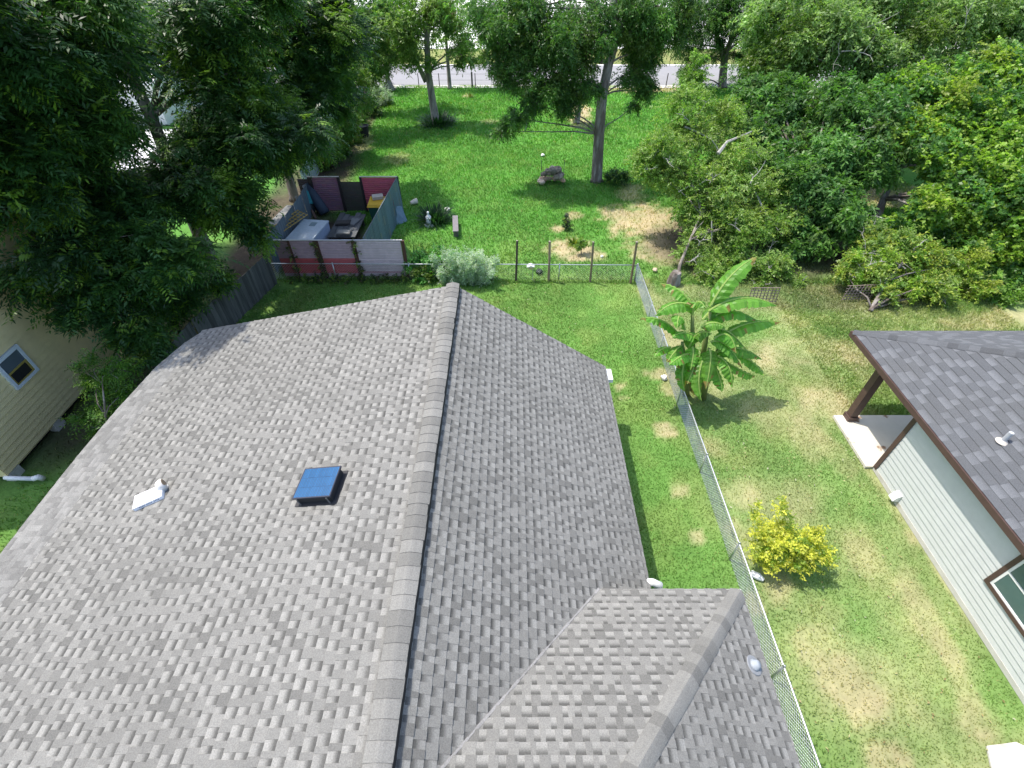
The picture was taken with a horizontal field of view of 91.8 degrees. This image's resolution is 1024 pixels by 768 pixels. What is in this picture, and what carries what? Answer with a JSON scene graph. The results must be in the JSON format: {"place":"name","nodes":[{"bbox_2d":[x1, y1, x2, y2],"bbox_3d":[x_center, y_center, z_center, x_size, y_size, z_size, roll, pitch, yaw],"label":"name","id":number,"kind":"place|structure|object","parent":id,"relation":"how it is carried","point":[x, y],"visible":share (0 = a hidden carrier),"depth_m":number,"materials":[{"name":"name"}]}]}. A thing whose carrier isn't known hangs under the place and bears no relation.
{"place":"outdoors","nodes":[
{"label":"outdoors","id":0,"kind":"place"},
{"bbox_2d":[113,129,172,169],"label":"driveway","id":1,"kind":"structure","parent":0,"point":[143,154],"depth_m":36.51,"materials":[{"name":"grey concrete"}]},
{"bbox_2d":[0,49,1023,767],"bbox_3d":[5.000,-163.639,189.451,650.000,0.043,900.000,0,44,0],"label":"lawn","id":2,"kind":"structure","parent":0,"point":[966,725],"depth_m":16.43,"materials":[{"name":"green plant"}]},
{"bbox_2d":[0,209,120,480],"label":"yellow sided house","id":3,"kind":"structure","parent":2,"relation":"on","point":[39,394],"depth_m":16.03,"materials":[{"name":"yellow wood"}]},
{"bbox_2d":[0,344,39,389],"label":"window","id":4,"kind":"structure","parent":3,"relation":"in","point":[16,367],"depth_m":15.55,"materials":[{"name":"glass"}]},
{"bbox_2d":[55,346,150,441],"bbox_3d":[-12.941,0.496,15.912,3.082,3.321,2.239,-26,49,-24],"label":"feathery shrub","id":5,"kind":"object","parent":2,"relation":"on","point":[103,413],"visible":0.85,"depth_m":15.48,"materials":[{"name":"green plant"}]},
{"bbox_2d":[67,0,175,229],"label":"pecan tree","id":6,"kind":"object","parent":2,"relation":"on","point":[153,54],"depth_m":19.52,"materials":[{"name":"green plant"}]},
{"bbox_2d":[0,0,249,377],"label":"pecan tree","id":7,"kind":"object","parent":2,"relation":"on","point":[108,252],"visible":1,"depth_m":14.42,"materials":[{"name":"green plant"}]},
{"bbox_2d":[117,47,201,125],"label":"white metal building","id":8,"kind":"structure","parent":2,"relation":"on","point":[166,119],"depth_m":40.95,"materials":[{"name":"white metal"}]},
{"bbox_2d":[135,255,276,387],"bbox_3d":[-12.293,0.332,17.334,0.828,1.585,16.757,3,44,3],"label":"wooden fence","id":9,"kind":"object","parent":2,"relation":"on","point":[257,280],"visible":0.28,"depth_m":21.42,"materials":[{"name":"grey wood"}]},
{"bbox_2d":[114,0,349,340],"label":"pecan tree","id":10,"kind":"object","parent":2,"relation":"on","point":[247,115],"visible":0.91,"depth_m":18.30,"materials":[{"name":"green plant"}]},
{"bbox_2d":[268,205,298,234],"bbox_3d":[-12.390,-8.850,27.285,0.800,0.945,2.400,5,44,5],"label":"workbench","id":11,"kind":"object","parent":2,"relation":"on","point":[285,209],"visible":0.29,"depth_m":26.99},
{"bbox_2d":[212,0,388,201],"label":"pecan tree","id":12,"kind":"object","parent":2,"relation":"on","point":[320,57],"visible":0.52,"depth_m":24.53,"materials":[{"name":"green plant"}]},
{"bbox_2d":[286,219,329,238],"bbox_3d":[-10.685,-7.584,26.018,1.400,0.931,2.660,5,44,5],"label":"chest freezer","id":13,"kind":"object","parent":2,"relation":"on","point":[310,229],"visible":0.55,"depth_m":25.94,"materials":[{"name":"white metal"}]},
{"bbox_2d":[274,210,307,230],"bbox_3d":[-11.553,-8.551,25.943,0.582,0.235,2.000,14,45,14],"label":"lattice crate","id":14,"kind":"object","parent":13,"relation":"on","point":[295,218],"visible":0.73,"depth_m":26.19,"materials":[{"name":"wood"}]},
{"bbox_2d":[306,190,312,208],"bbox_3d":[-11.680,-10.433,28.630,0.473,1.446,0.263,18,47,18],"label":"teal sheet","id":15,"kind":"object","parent":2,"relation":"on","point":[310,199],"visible":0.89,"depth_m":28.47,"materials":[{"name":"teal plastic"}]},
{"bbox_2d":[302,183,328,215],"bbox_3d":[-11.358,-10.728,28.773,1.510,1.768,0.597,27,50,25],"label":"rolled tarp","id":16,"kind":"object","parent":2,"relation":"on","point":[320,205],"visible":0.9,"depth_m":28.62,"materials":[{"name":"blue plastic"}]},
{"bbox_2d":[268,88,368,271],"bbox_3d":[-13.007,-17.012,35.223,1.420,1.798,31.513,-3,44,-3],"label":"pale blue fence","id":17,"kind":"object","parent":2,"relation":"on","point":[282,223],"visible":0.21,"depth_m":26.73,"materials":[{"name":"paint"}]},
{"bbox_2d":[273,239,409,277],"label":"pink panel wall","id":18,"kind":"structure","parent":2,"relation":"on","point":[389,251],"depth_m":23.35,"materials":[{"name":"paint"}]},
{"bbox_2d":[283,239,407,285],"bbox_3d":[-7.881,-5.684,23.388,5.904,2.370,1.039,0,44,0],"label":"creeper vine","id":19,"kind":"object","parent":18,"relation":"attached to","point":[320,279],"visible":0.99,"depth_m":23.74,"materials":[{"name":"green plant"}]},
{"bbox_2d":[327,213,365,238],"bbox_3d":[-8.995,-8.539,27.303,1.480,0.530,2.900,0,44,0],"label":"plank table","id":20,"kind":"object","parent":2,"relation":"on","point":[335,229],"visible":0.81,"depth_m":26.94,"materials":[{"name":"grey wood"}]},
{"bbox_2d":[335,220,350,225],"bbox_3d":[-9.226,-8.814,27.112,0.800,0.122,0.500,-4,44,-4],"label":"charred tray","id":21,"kind":"object","parent":20,"relation":"on","point":[342,222],"visible":1,"depth_m":27.00,"materials":[{"name":"black metal"}]},
{"bbox_2d":[336,229,351,236],"bbox_3d":[-8.875,-7.982,26.201,0.695,0.182,0.520,0,44,0],"label":"flat box","id":22,"kind":"object","parent":20,"relation":"on","point":[344,233],"visible":1,"depth_m":26.07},
{"bbox_2d":[348,217,361,226],"bbox_3d":[-8.720,-8.921,27.260,0.550,0.072,0.900,12,45,12],"label":"stone slab","id":23,"kind":"object","parent":20,"relation":"on","point":[354,221],"depth_m":27.24,"materials":[{"name":"grey stone"}]},
{"bbox_2d":[317,61,380,166],"bbox_3d":[-12.190,-18.753,32.602,4.913,8.076,6.551,31,52,28],"label":"hedgerow tree","id":24,"kind":"object","parent":2,"relation":"on","point":[347,131],"visible":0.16,"depth_m":34.32,"materials":[{"name":"green plant"}]},
{"bbox_2d":[297,176,402,211],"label":"maroon panel wall","id":25,"kind":"structure","parent":2,"relation":"on","point":[335,193],"depth_m":28.59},
{"bbox_2d":[317,94,385,170],"bbox_3d":[-12.434,-19.305,38.321,2.723,2.422,14.884,1,44,2],"label":"vine thicket","id":26,"kind":"object","parent":2,"relation":"on","point":[378,111],"visible":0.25,"depth_m":37.68,"materials":[{"name":"green plant"}]},
{"bbox_2d":[356,123,368,137],"bbox_3d":[-11.731,-19.858,38.912,1.120,0.800,1.120,0,44,0],"label":"black tub","id":27,"kind":"object","parent":2,"relation":"on","point":[364,129],"visible":0.5,"depth_m":38.71,"materials":[{"name":"black plastic"}]},
{"bbox_2d":[367,196,384,219],"bbox_3d":[-7.600,-9.866,28.158,0.940,1.257,1.007,0,44,0],"label":"wheelie bin","id":28,"kind":"object","parent":2,"relation":"on","point":[373,206],"visible":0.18,"depth_m":27.70,"materials":[{"name":"yellow plastic"}]},
{"bbox_2d":[372,193,383,199],"bbox_3d":[-7.550,-10.519,27.873,0.600,0.160,0.450,-12,45,-12],"label":"cardboard piece","id":29,"kind":"object","parent":28,"relation":"on","point":[377,196],"visible":1,"depth_m":27.75,"materials":[{"name":"grey cardboard"}]},
{"bbox_2d":[341,0,412,139],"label":"hedgerow tree","id":30,"kind":"object","parent":2,"relation":"on","point":[382,8],"visible":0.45,"depth_m":35.80,"materials":[{"name":"green plant"}]},
{"bbox_2d":[368,83,393,108],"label":"silver bush","id":31,"kind":"object","parent":2,"relation":"on","point":[384,95],"visible":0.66,"depth_m":44.99,"materials":[{"name":"green plant"}]},
{"bbox_2d":[362,178,403,238],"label":"blue board wall","id":32,"kind":"structure","parent":2,"relation":"on","point":[382,225],"depth_m":26.30,"materials":[{"name":"paint"}]},
{"bbox_2d":[358,0,423,109],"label":"hedgerow tree","id":33,"kind":"object","parent":2,"relation":"on","point":[394,45],"visible":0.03,"depth_m":41.37,"materials":[{"name":"green plant"}]},
{"bbox_2d":[378,62,413,91],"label":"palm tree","id":34,"kind":"object","parent":2,"relation":"on","point":[391,86],"visible":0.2,"depth_m":48.56,"materials":[{"name":"green plant"}]},
{"bbox_2d":[394,206,406,224],"bbox_3d":[-6.411,-9.641,28.113,0.707,1.000,0.467,-35,54,-31],"label":"loose sheet","id":35,"kind":"object","parent":2,"relation":"on","point":[401,217],"visible":0.79,"depth_m":28.21,"materials":[{"name":"blue plastic"}]},
{"bbox_2d":[0,282,801,767],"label":"grey roofed house","id":36,"kind":"structure","parent":2,"relation":"on","point":[456,576],"depth_m":8.80,"materials":[{"name":"grey"}]},
{"bbox_2d":[132,487,164,510],"bbox_3d":[-7.524,2.348,10.290,0.594,0.216,0.373,-18,47,-17],"label":"white roof box","id":37,"kind":"object","parent":36,"relation":"on","point":[147,497],"visible":0.99,"depth_m":10.22,"materials":[{"name":"white metal"}]},
{"bbox_2d":[155,479,168,490],"bbox_3d":[-7.366,2.126,10.371,0.268,0.290,0.258,-20,47,-20],"label":"gooseneck roof vent","id":38,"kind":"object","parent":36,"relation":"on","point":[161,484],"visible":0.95,"depth_m":10.30,"materials":[{"name":"white metal"}]},
{"bbox_2d":[292,466,347,506],"bbox_3d":[-3.656,1.938,9.476,0.852,0.394,0.757,2,44,3],"label":"solar attic fan","id":39,"kind":"object","parent":36,"relation":"attached to","point":[319,486],"visible":1,"depth_m":9.35},
{"bbox_2d":[747,655,761,675],"bbox_3d":[4.283,4.968,8.768,0.290,0.207,0.337,0,44,0],"label":"pipe boot","id":40,"kind":"object","parent":36,"relation":"attached to","point":[754,664],"visible":1,"depth_m":8.71,"materials":[{"name":"white plastic"}]},
{"bbox_2d":[403,241,423,259],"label":"iris plant","id":41,"kind":"object","parent":2,"relation":"on","point":[408,254],"visible":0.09,"depth_m":24.94,"materials":[{"name":"green plant"}]},
{"bbox_2d":[410,198,417,204],"bbox_3d":[-5.964,-11.052,30.076,0.430,0.334,0.334,-23,48,-22],"label":"flower pot","id":42,"kind":"object","parent":2,"relation":"on","point":[414,201],"visible":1,"depth_m":29.99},
{"bbox_2d":[425,211,433,227],"bbox_3d":[-4.692,-9.316,27.905,0.620,0.820,0.610,0,44,0],"label":"garden statue","id":43,"kind":"object","parent":2,"relation":"on","point":[427,216],"visible":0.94,"depth_m":27.87,"materials":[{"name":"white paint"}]},
{"bbox_2d":[401,242,463,285],"bbox_3d":[-3.703,-5.677,23.800,3.286,1.899,2.015,8,44,8],"label":"leafy bush","id":44,"kind":"object","parent":2,"relation":"on","point":[422,274],"visible":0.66,"depth_m":23.59,"materials":[{"name":"green plant"}]},
{"bbox_2d":[408,200,460,230],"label":"agapanthus clump","id":45,"kind":"object","parent":2,"relation":"on","point":[435,213],"visible":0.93,"depth_m":28.38,"materials":[{"name":"green plant"}]},
{"bbox_2d":[379,0,489,122],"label":"forked tree","id":46,"kind":"object","parent":2,"relation":"on","point":[428,17],"visible":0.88,"depth_m":37.07,"materials":[{"name":"green plant"}]},
{"bbox_2d":[415,110,459,130],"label":"lily clump","id":47,"kind":"object","parent":2,"relation":"on","point":[441,120],"visible":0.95,"depth_m":41.04,"materials":[{"name":"green plant"}]},
{"bbox_2d":[271,263,637,280],"bbox_3d":[-2.800,-5.370,23.703,17.465,0.940,0.065,0,44,0],"label":"chain link fence","id":48,"kind":"object","parent":2,"relation":"on","point":[408,264],"visible":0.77,"depth_m":23.55,"materials":[{"name":"metal"}]},
{"bbox_2d":[452,215,458,236],"bbox_3d":[-3.129,-8.725,27.555,0.300,0.450,1.900,-4,44,-4],"label":"garden bench","id":49,"kind":"object","parent":2,"relation":"on","point":[455,225],"visible":1,"depth_m":27.19,"materials":[{"name":"grey stone"}]},
{"bbox_2d":[430,3,490,88],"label":"tree","id":50,"kind":"object","parent":2,"relation":"on","point":[448,70],"visible":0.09,"depth_m":47.02,"materials":[{"name":"green plant"}]},
{"bbox_2d":[429,244,499,285],"bbox_3d":[-2.198,-5.590,23.230,3.413,2.058,1.615,0,44,0],"label":"silver bush","id":51,"kind":"object","parent":2,"relation":"on","point":[471,269],"visible":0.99,"depth_m":23.15,"materials":[{"name":"green plant"}]},
{"bbox_2d":[515,240,517,280],"bbox_3d":[0.207,-5.777,23.302,0.155,2.086,0.108,-14,46,-14],"label":"wooden post","id":52,"kind":"object","parent":2,"relation":"on","point":[516,265],"visible":1,"depth_m":23.26,"materials":[{"name":"brown wood"}]},
{"bbox_2d":[527,263,533,279],"bbox_3d":[0.882,-5.334,23.716,0.360,0.870,0.260,0,44,0],"label":"bird feeder","id":53,"kind":"object","parent":2,"relation":"on","point":[530,267],"visible":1,"depth_m":23.48,"materials":[{"name":"white plastic"}]},
{"bbox_2d":[547,241,550,280],"bbox_3d":[1.746,-5.769,23.316,0.162,2.053,0.119,21,48,20],"label":"wooden post","id":54,"kind":"object","parent":2,"relation":"on","point":[549,258],"visible":1,"depth_m":23.20,"materials":[{"name":"brown wood"}]},
{"bbox_2d":[537,160,565,184],"bbox_3d":[2.568,-13.710,31.964,1.885,1.557,1.107,0,44,0],"label":"rock grotto","id":55,"kind":"object","parent":2,"relation":"on","point":[556,173],"visible":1,"depth_m":31.97,"materials":[{"name":"grey stone"}]},
{"bbox_2d":[561,213,572,230],"bbox_3d":[3.079,-8.999,27.530,0.751,0.980,0.692,29,51,27],"label":"cypress sapling","id":56,"kind":"object","parent":2,"relation":"on","point":[566,221],"visible":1,"depth_m":27.51,"materials":[{"name":"green plant"}]},
{"bbox_2d":[563,235,578,248],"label":"yucca plant","id":57,"kind":"object","parent":2,"relation":"on","point":[574,241],"visible":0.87,"depth_m":26.56,"materials":[{"name":"green plant"}]},
{"bbox_2d":[443,0,707,183],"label":"oak tree","id":58,"kind":"object","parent":2,"relation":"on","point":[522,38],"visible":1,"depth_m":27.21,"materials":[{"name":"green plant"}]},
{"bbox_2d":[420,64,737,64],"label":"kerb","id":59,"kind":"structure","parent":2,"relation":"on","point":[613,64],"depth_m":57.08,"materials":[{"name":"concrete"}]},
{"bbox_2d":[573,236,588,254],"bbox_3d":[3.540,-7.132,25.539,0.895,0.956,0.801,0,44,0],"label":"twiggy sapling","id":60,"kind":"object","parent":2,"relation":"on","point":[581,244],"visible":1,"depth_m":25.42,"materials":[{"name":"green plant"}]},
{"bbox_2d":[565,53,598,123],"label":"tree","id":61,"kind":"object","parent":2,"relation":"on","point":[579,114],"visible":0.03,"depth_m":40.86,"materials":[{"name":"green plant"}]},
{"bbox_2d":[589,241,593,281],"bbox_3d":[3.731,-5.700,23.224,0.186,2.082,0.107,12,45,12],"label":"wooden post","id":62,"kind":"object","parent":2,"relation":"on","point":[591,265],"visible":1,"depth_m":23.18,"materials":[{"name":"brown wood"}]},
{"bbox_2d":[602,164,632,186],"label":"garden shrub","id":63,"kind":"object","parent":2,"relation":"on","point":[611,175],"visible":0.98,"depth_m":31.91,"materials":[{"name":"green plant"}]},
{"bbox_2d":[629,241,637,283],"bbox_3d":[5.666,-5.643,23.122,0.176,2.142,0.118,15,46,15],"label":"wooden post","id":64,"kind":"object","parent":2,"relation":"on","point":[634,259],"visible":1,"depth_m":23.03,"materials":[{"name":"brown wood"}]},
{"bbox_2d":[265,125,1015,767],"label":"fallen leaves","id":65,"kind":"object","parent":2,"relation":"on","point":[789,493],"visible":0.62,"depth_m":15.03,"materials":[{"name":"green plant"}]},
{"bbox_2d":[661,374,666,380],"bbox_3d":[5.806,-0.253,18.933,0.217,0.211,0.276,-27,50,-25],"label":"white stone","id":66,"kind":"object","parent":2,"relation":"on","point":[664,377],"visible":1,"depth_m":18.86,"materials":[{"name":"white stone"}]},
{"bbox_2d":[667,270,681,286],"bbox_3d":[7.743,-5.070,23.577,0.642,0.680,0.658,0,44,0],"label":"rock","id":67,"kind":"object","parent":2,"relation":"on","point":[674,278],"visible":0.96,"depth_m":23.43,"materials":[{"name":"stone"}]},
{"bbox_2d":[673,48,718,101],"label":"sapling","id":68,"kind":"object","parent":2,"relation":"on","point":[696,75],"visible":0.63,"depth_m":42.70,"materials":[{"name":"green plant"}]},
{"bbox_2d":[640,257,780,400],"bbox_3d":[6.492,-1.298,16.417,4.860,5.217,2.519,0,44,0],"label":"banana plant","id":69,"kind":"object","parent":2,"relation":"on","point":[695,374],"visible":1,"depth_m":16.08,"materials":[{"name":"green plant"}]},
{"bbox_2d":[666,0,757,87],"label":"roadside tree","id":70,"kind":"object","parent":2,"relation":"on","point":[713,30],"visible":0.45,"depth_m":45.45,"materials":[{"name":"green plant"}]},
{"bbox_2d":[622,79,814,290],"bbox_3d":[10.191,-9.886,24.850,9.349,8.187,9.858,0,44,0],"label":"crape tree","id":71,"kind":"object","parent":2,"relation":"on","point":[716,205],"visible":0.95,"depth_m":24.12,"materials":[{"name":"green plant"}]},
{"bbox_2d":[635,263,821,767],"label":"chain link fence","id":72,"kind":"object","parent":2,"relation":"on","point":[726,530],"visible":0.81,"depth_m":12.95,"materials":[{"name":"metal"}]},
{"bbox_2d":[751,570,763,580],"bbox_3d":[6.584,5.151,13.295,0.355,0.200,0.190,21,48,21],"label":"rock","id":73,"kind":"object","parent":2,"relation":"on","point":[757,576],"visible":0.95,"depth_m":13.23,"materials":[{"name":"white stone"}]},
{"bbox_2d":[750,287,780,301],"bbox_3d":[11.400,-4.028,22.426,1.285,0.732,0.144,0,44,0],"label":"lattice trellis","id":74,"kind":"object","parent":2,"relation":"on","point":[764,293],"visible":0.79,"depth_m":22.36,"materials":[{"name":"brown wood"}]},
{"bbox_2d":[743,495,839,580],"bbox_3d":[7.309,4.039,12.943,2.478,1.933,1.734,0,44,0],"label":"yellow bush","id":75,"kind":"object","parent":2,"relation":"on","point":[799,554],"visible":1,"depth_m":12.89,"materials":[{"name":"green plant"}]},
{"bbox_2d":[710,65,950,262],"bbox_3d":[15.962,-12.221,26.460,10.519,7.565,12.178,0,44,0],"label":"broadleaf tree","id":76,"kind":"object","parent":2,"relation":"on","point":[835,158],"visible":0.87,"depth_m":24.47,"materials":[{"name":"green plant"}]},
{"bbox_2d":[842,284,876,300],"bbox_3d":[15.802,-4.157,22.522,1.404,0.788,0.155,0,44,0],"label":"lattice trellis","id":77,"kind":"object","parent":2,"relation":"on","point":[858,293],"visible":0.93,"depth_m":22.52,"materials":[{"name":"wood"}]},
{"bbox_2d":[717,1,1010,94],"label":"thicket","id":78,"kind":"object","parent":2,"relation":"on","point":[742,75],"visible":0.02,"depth_m":43.43,"materials":[{"name":"green plant"}]},
{"bbox_2d":[832,415,912,467],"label":"patio","id":79,"kind":"structure","parent":2,"relation":"on","point":[870,439],"depth_m":16.91,"materials":[{"name":"concrete"}]},
{"bbox_2d":[723,0,1023,105],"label":"grey green tree","id":80,"kind":"object","parent":2,"relation":"on","point":[809,38],"visible":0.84,"depth_m":27.48,"materials":[{"name":"green plant"}]},
{"bbox_2d":[824,217,1003,310],"bbox_3d":[18.515,-5.408,23.039,7.442,3.489,4.877,0,44,0],"label":"yellowing bush","id":81,"kind":"object","parent":2,"relation":"on","point":[913,268],"visible":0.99,"depth_m":22.44,"materials":[{"name":"green plant"}]},
{"bbox_2d":[843,330,1023,704],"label":"sage sided house","id":82,"kind":"structure","parent":2,"relation":"on","point":[948,468],"depth_m":13.16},
{"bbox_2d":[984,554,1023,636],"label":"window","id":83,"kind":"structure","parent":82,"relation":"in","point":[1006,583],"depth_m":11.46,"materials":[{"name":"glass"}]},
{"bbox_2d":[868,35,1023,284],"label":"vine covered tree","id":84,"kind":"object","parent":2,"relation":"on","point":[973,195],"visible":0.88,"depth_m":23.79,"materials":[{"name":"green plant"}]},
{"bbox_2d":[962,258,1023,309],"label":"green bush","id":85,"kind":"object","parent":2,"relation":"on","point":[1006,275],"visible":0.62,"depth_m":22.64,"materials":[{"name":"green plant"}]},
{"bbox_2d":[986,742,1023,767],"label":"concrete pad","id":86,"kind":"object","parent":2,"relation":"on","point":[1008,755],"visible":1,"depth_m":10.51,"materials":[{"name":"white concrete"}]},
{"bbox_2d":[154,0,952,48],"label":"parking lot","id":87,"kind":"structure","parent":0,"point":[479,33],"depth_m":73.57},
{"bbox_2d":[371,85,820,87],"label":"pavement","id":88,"kind":"structure","parent":0,"point":[612,86],"depth_m":50.35,"materials":[{"name":"grey concrete"}]},
{"bbox_2d":[417,72,668,87],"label":"wire fence","id":89,"kind":"object","parent":88,"relation":"on","point":[472,86],"visible":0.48,"depth_m":49.60,"materials":[{"name":"grey metal"}]},
{"bbox_2d":[270,65,949,84],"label":"road","id":90,"kind":"structure","parent":0,"point":[399,78],"depth_m":53.03,"materials":[{"name":"grey asphalt"}]}
]}

